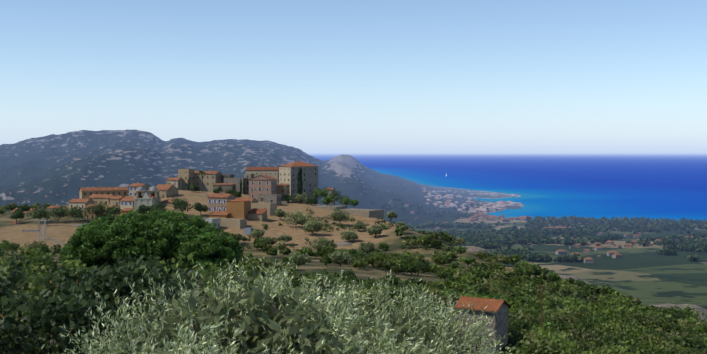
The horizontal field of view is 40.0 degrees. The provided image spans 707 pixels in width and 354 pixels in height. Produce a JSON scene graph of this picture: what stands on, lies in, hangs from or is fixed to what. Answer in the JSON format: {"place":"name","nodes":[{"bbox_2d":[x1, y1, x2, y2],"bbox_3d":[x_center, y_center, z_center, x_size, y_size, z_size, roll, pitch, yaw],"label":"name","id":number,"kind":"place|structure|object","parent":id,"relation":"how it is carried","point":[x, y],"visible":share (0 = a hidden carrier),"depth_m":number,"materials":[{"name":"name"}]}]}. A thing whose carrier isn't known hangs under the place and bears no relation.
{"place":"outdoors","nodes":[
{"label":"outdoors","id":0,"kind":"place"},
{"bbox_2d":[212,183,235,192],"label":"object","id":1,"kind":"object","parent":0,"point":[224,186],"visible":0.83,"depth_m":575.27,"materials":[{"name":"grey stone"}]},
{"bbox_2d":[0,129,706,317],"bbox_3d":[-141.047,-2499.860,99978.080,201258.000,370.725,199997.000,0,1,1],"label":"terrain","id":2,"kind":"structure","parent":0,"point":[69,164],"depth_m":3022.45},
{"bbox_2d":[22,230,39,231],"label":"road wall","id":3,"kind":"structure","parent":2,"relation":"on","point":[30,231],"depth_m":441.15,"materials":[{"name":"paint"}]},
{"bbox_2d":[34,218,43,239],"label":"pylon","id":4,"kind":"object","parent":2,"relation":"on","point":[38,228],"visible":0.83,"depth_m":416.99,"materials":[{"name":"silver metal"}]},
{"bbox_2d":[9,221,706,308],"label":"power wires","id":5,"kind":"object","parent":4,"relation":"on","point":[504,288],"visible":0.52,"depth_m":108.59,"materials":[{"name":"grey metal"}]},
{"bbox_2d":[43,220,49,240],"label":"pylon","id":6,"kind":"object","parent":2,"relation":"on","point":[44,230],"visible":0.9,"depth_m":415.19,"materials":[{"name":"silver metal"}]},
{"bbox_2d":[47,204,63,209],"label":"house","id":7,"kind":"structure","parent":2,"relation":"on","point":[50,207],"depth_m":524.77,"materials":[{"name":"paint"}]},
{"bbox_2d":[47,237,65,244],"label":"road wall","id":8,"kind":"structure","parent":2,"relation":"on","point":[54,240],"depth_m":411.06,"materials":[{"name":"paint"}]},
{"bbox_2d":[69,197,94,210],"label":"house","id":9,"kind":"structure","parent":2,"relation":"on","point":[81,203],"depth_m":504.43,"materials":[{"name":"paint"}]},
{"bbox_2d":[85,202,102,218],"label":"house","id":10,"kind":"structure","parent":2,"relation":"on","point":[91,215],"depth_m":473.45,"materials":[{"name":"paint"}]},
{"bbox_2d":[88,193,114,204],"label":"house","id":11,"kind":"structure","parent":2,"relation":"on","point":[101,198],"depth_m":516.25,"materials":[{"name":"paint"}]},
{"bbox_2d":[79,186,127,198],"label":"building","id":12,"kind":"structure","parent":2,"relation":"on","point":[87,192],"depth_m":542.26,"materials":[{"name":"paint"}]},
{"bbox_2d":[109,194,124,204],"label":"house","id":13,"kind":"structure","parent":2,"relation":"on","point":[114,200],"depth_m":508.04,"materials":[{"name":"paint"}]},
{"bbox_2d":[121,208,132,213],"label":"house annex","id":14,"kind":"object","parent":2,"relation":"on","point":[125,210],"visible":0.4,"depth_m":478.99,"materials":[{"name":"tile"}]},
{"bbox_2d":[120,195,135,208],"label":"cream house","id":15,"kind":"structure","parent":2,"relation":"on","point":[126,202],"depth_m":491.71,"materials":[{"name":"paint"}]},
{"bbox_2d":[129,182,148,195],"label":"tall house","id":16,"kind":"structure","parent":2,"relation":"on","point":[133,187],"depth_m":544.06,"materials":[{"name":"paint"}]},
{"bbox_2d":[134,185,160,210],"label":"church","id":17,"kind":"structure","parent":2,"relation":"on","point":[150,198],"depth_m":489.32,"materials":[{"name":"paint"}]},
{"bbox_2d":[58,208,243,270],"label":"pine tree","id":18,"kind":"object","parent":2,"relation":"on","point":[165,235],"depth_m":196.87,"materials":[{"name":"green plant"}]},
{"bbox_2d":[156,183,177,197],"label":"house","id":19,"kind":"structure","parent":2,"relation":"on","point":[167,190],"depth_m":520.13,"materials":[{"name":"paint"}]},
{"bbox_2d":[159,196,181,206],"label":"house","id":20,"kind":"structure","parent":2,"relation":"on","point":[167,202],"depth_m":493.42,"materials":[{"name":"paint"}]},
{"bbox_2d":[166,176,182,189],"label":"house wing","id":21,"kind":"structure","parent":2,"relation":"on","point":[177,182],"depth_m":595.29,"materials":[{"name":"beige stone"}]},
{"bbox_2d":[178,169,193,189],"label":"building","id":22,"kind":"structure","parent":2,"relation":"on","point":[185,175],"depth_m":598.42,"materials":[{"name":"beige stone"}]},
{"bbox_2d":[194,170,221,191],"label":"house","id":23,"kind":"structure","parent":2,"relation":"on","point":[209,178],"depth_m":601.70,"materials":[{"name":"paint"}]},
{"bbox_2d":[10,168,409,265],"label":"village tree","id":24,"kind":"object","parent":2,"relation":"on","point":[339,257],"depth_m":466.43,"materials":[{"name":"green plant"}]},
{"bbox_2d":[203,218,219,227],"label":"pale house","id":25,"kind":"structure","parent":2,"relation":"on","point":[215,220],"depth_m":452.08,"materials":[{"name":"paint"}]},
{"bbox_2d":[209,211,229,217],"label":"house annex","id":26,"kind":"object","parent":2,"relation":"on","point":[219,214],"visible":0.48,"depth_m":473.68,"materials":[{"name":"tile"}]},
{"bbox_2d":[207,192,235,211],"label":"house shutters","id":27,"kind":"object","parent":2,"relation":"on","point":[215,200],"visible":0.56,"depth_m":485.59,"materials":[{"name":"paint"}]},
{"bbox_2d":[221,174,233,182],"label":"building","id":28,"kind":"structure","parent":2,"relation":"on","point":[226,176],"depth_m":605.64,"materials":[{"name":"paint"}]},
{"bbox_2d":[220,218,246,228],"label":"house","id":29,"kind":"structure","parent":2,"relation":"on","point":[238,223],"depth_m":457.35,"materials":[{"name":"paint"}]},
{"bbox_2d":[224,178,246,194],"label":"building","id":30,"kind":"structure","parent":2,"relation":"on","point":[233,180],"depth_m":582.62,"materials":[{"name":"grey stone"}]},
{"bbox_2d":[226,199,250,218],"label":"orange house","id":31,"kind":"structure","parent":2,"relation":"on","point":[238,208],"depth_m":474.16,"materials":[{"name":"paint"}]},
{"bbox_2d":[236,196,257,202],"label":"house","id":32,"kind":"structure","parent":2,"relation":"on","point":[253,200],"depth_m":508.56,"materials":[{"name":"paint"}]},
{"bbox_2d":[244,174,253,194],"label":"building","id":33,"kind":"structure","parent":2,"relation":"on","point":[248,176],"depth_m":584.33,"materials":[{"name":"grey stone"}]},
{"bbox_2d":[244,228,253,235],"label":"shed","id":34,"kind":"structure","parent":2,"relation":"on","point":[247,231],"depth_m":443.76,"materials":[{"name":"paint"}]},
{"bbox_2d":[0,250,513,353],"bbox_3d":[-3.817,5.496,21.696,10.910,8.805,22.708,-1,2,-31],"label":"tree wood","id":35,"kind":"object","parent":2,"relation":"on","point":[194,326],"visible":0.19,"depth_m":15.51,"materials":[{"name":"plant"}]},
{"bbox_2d":[0,248,212,353],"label":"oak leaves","id":36,"kind":"object","parent":35,"relation":"attached to","point":[50,313],"visible":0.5,"depth_m":22.69,"materials":[{"name":"green plant"}]},
{"bbox_2d":[111,269,466,353],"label":"olive tree","id":37,"kind":"object","parent":35,"relation":"attached to","point":[268,314],"visible":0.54,"depth_m":14.35,"materials":[{"name":"green plant"}]},
{"bbox_2d":[247,208,266,221],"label":"house","id":38,"kind":"structure","parent":2,"relation":"on","point":[256,214],"depth_m":477.07,"materials":[{"name":"paint"}]},
{"bbox_2d":[245,166,278,183],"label":"building","id":39,"kind":"structure","parent":2,"relation":"on","point":[268,171],"depth_m":593.22,"materials":[{"name":"paint"}]},
{"bbox_2d":[249,175,276,198],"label":"pink house","id":40,"kind":"structure","parent":2,"relation":"on","point":[268,183],"depth_m":542.85,"materials":[{"name":"paint"}]},
{"bbox_2d":[250,187,263,189],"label":"balcony","id":41,"kind":"structure","parent":40,"relation":"attached to","point":[257,188],"depth_m":538.55,"materials":[{"name":"paint"}]},
{"bbox_2d":[251,202,276,214],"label":"tan house","id":42,"kind":"structure","parent":2,"relation":"on","point":[270,207],"depth_m":496.98,"materials":[{"name":"paint"}]},
{"bbox_2d":[257,194,280,204],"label":"house","id":43,"kind":"structure","parent":2,"relation":"on","point":[273,198],"depth_m":531.06,"materials":[{"name":"paint"}]},
{"bbox_2d":[277,183,289,201],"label":"house","id":44,"kind":"structure","parent":2,"relation":"on","point":[283,189],"depth_m":549.57,"materials":[{"name":"paint"}]},
{"bbox_2d":[279,159,317,203],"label":"building","id":45,"kind":"structure","parent":2,"relation":"on","point":[289,172],"depth_m":571.00,"materials":[{"name":"paint"}]},
{"bbox_2d":[312,205,345,209],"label":"terrace wall","id":46,"kind":"structure","parent":2,"relation":"on","point":[332,207],"depth_m":532.59,"materials":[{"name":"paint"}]},
{"bbox_2d":[324,188,334,204],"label":"house","id":47,"kind":"structure","parent":2,"relation":"on","point":[329,190],"depth_m":573.20,"materials":[{"name":"paint"}]},
{"bbox_2d":[246,207,453,252],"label":"shrubs","id":48,"kind":"object","parent":2,"relation":"on","point":[352,219],"visible":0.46,"depth_m":456.98,"materials":[{"name":"green plant"}]},
{"bbox_2d":[7,188,697,262],"bbox_3d":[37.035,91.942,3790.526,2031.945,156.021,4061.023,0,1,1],"label":"distant town buildings","id":49,"kind":"structure","parent":2,"relation":"on","point":[481,212],"depth_m":3561.17,"materials":[{"name":"paint"}]},
{"bbox_2d":[0,202,706,353],"bbox_3d":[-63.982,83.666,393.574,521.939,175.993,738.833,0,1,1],"label":"maquis tree","id":50,"kind":"object","parent":2,"relation":"on","point":[594,326],"depth_m":174.93,"materials":[{"name":"green plant"}]},
{"bbox_2d":[338,208,383,218],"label":"terrace wall","id":51,"kind":"structure","parent":2,"relation":"on","point":[375,213],"depth_m":508.89,"materials":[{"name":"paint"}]},
{"bbox_2d":[355,219,385,222],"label":"bank wall","id":52,"kind":"structure","parent":2,"relation":"on","point":[371,220],"depth_m":484.64,"materials":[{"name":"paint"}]},
{"bbox_2d":[454,296,511,353],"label":"stone hut","id":53,"kind":"object","parent":2,"relation":"on","point":[499,322],"visible":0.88,"depth_m":92.13,"materials":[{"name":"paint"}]},
{"bbox_2d":[335,242,706,320],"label":"rock outcrops","id":54,"kind":"object","parent":2,"relation":"on","point":[473,249],"visible":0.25,"depth_m":323.06,"materials":[{"name":"stone"}]},
{"bbox_2d":[371,186,706,261],"bbox_3d":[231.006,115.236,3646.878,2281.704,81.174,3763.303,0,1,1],"label":"tree foliage","id":55,"kind":"object","parent":2,"relation":"on","point":[532,231],"visible":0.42,"depth_m":2619.94,"materials":[{"name":"green plant"}]},
{"bbox_2d":[537,285,546,327],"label":"rusty pole","id":56,"kind":"object","parent":2,"relation":"on","point":[541,287],"visible":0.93,"depth_m":117.82,"materials":[{"name":"brown metal"}]},
{"bbox_2d":[0,0,706,152],"label":"sky","id":57,"kind":"structure","parent":0,"point":[310,76],"materials":[{"name":"blue"}]},
{"bbox_2d":[307,153,706,221],"bbox_3d":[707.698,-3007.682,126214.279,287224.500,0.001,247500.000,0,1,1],"label":"sea water","id":58,"kind":"structure","parent":0,"point":[671,186],"depth_m":9149.87,"materials":[{"name":"blue liquid"}]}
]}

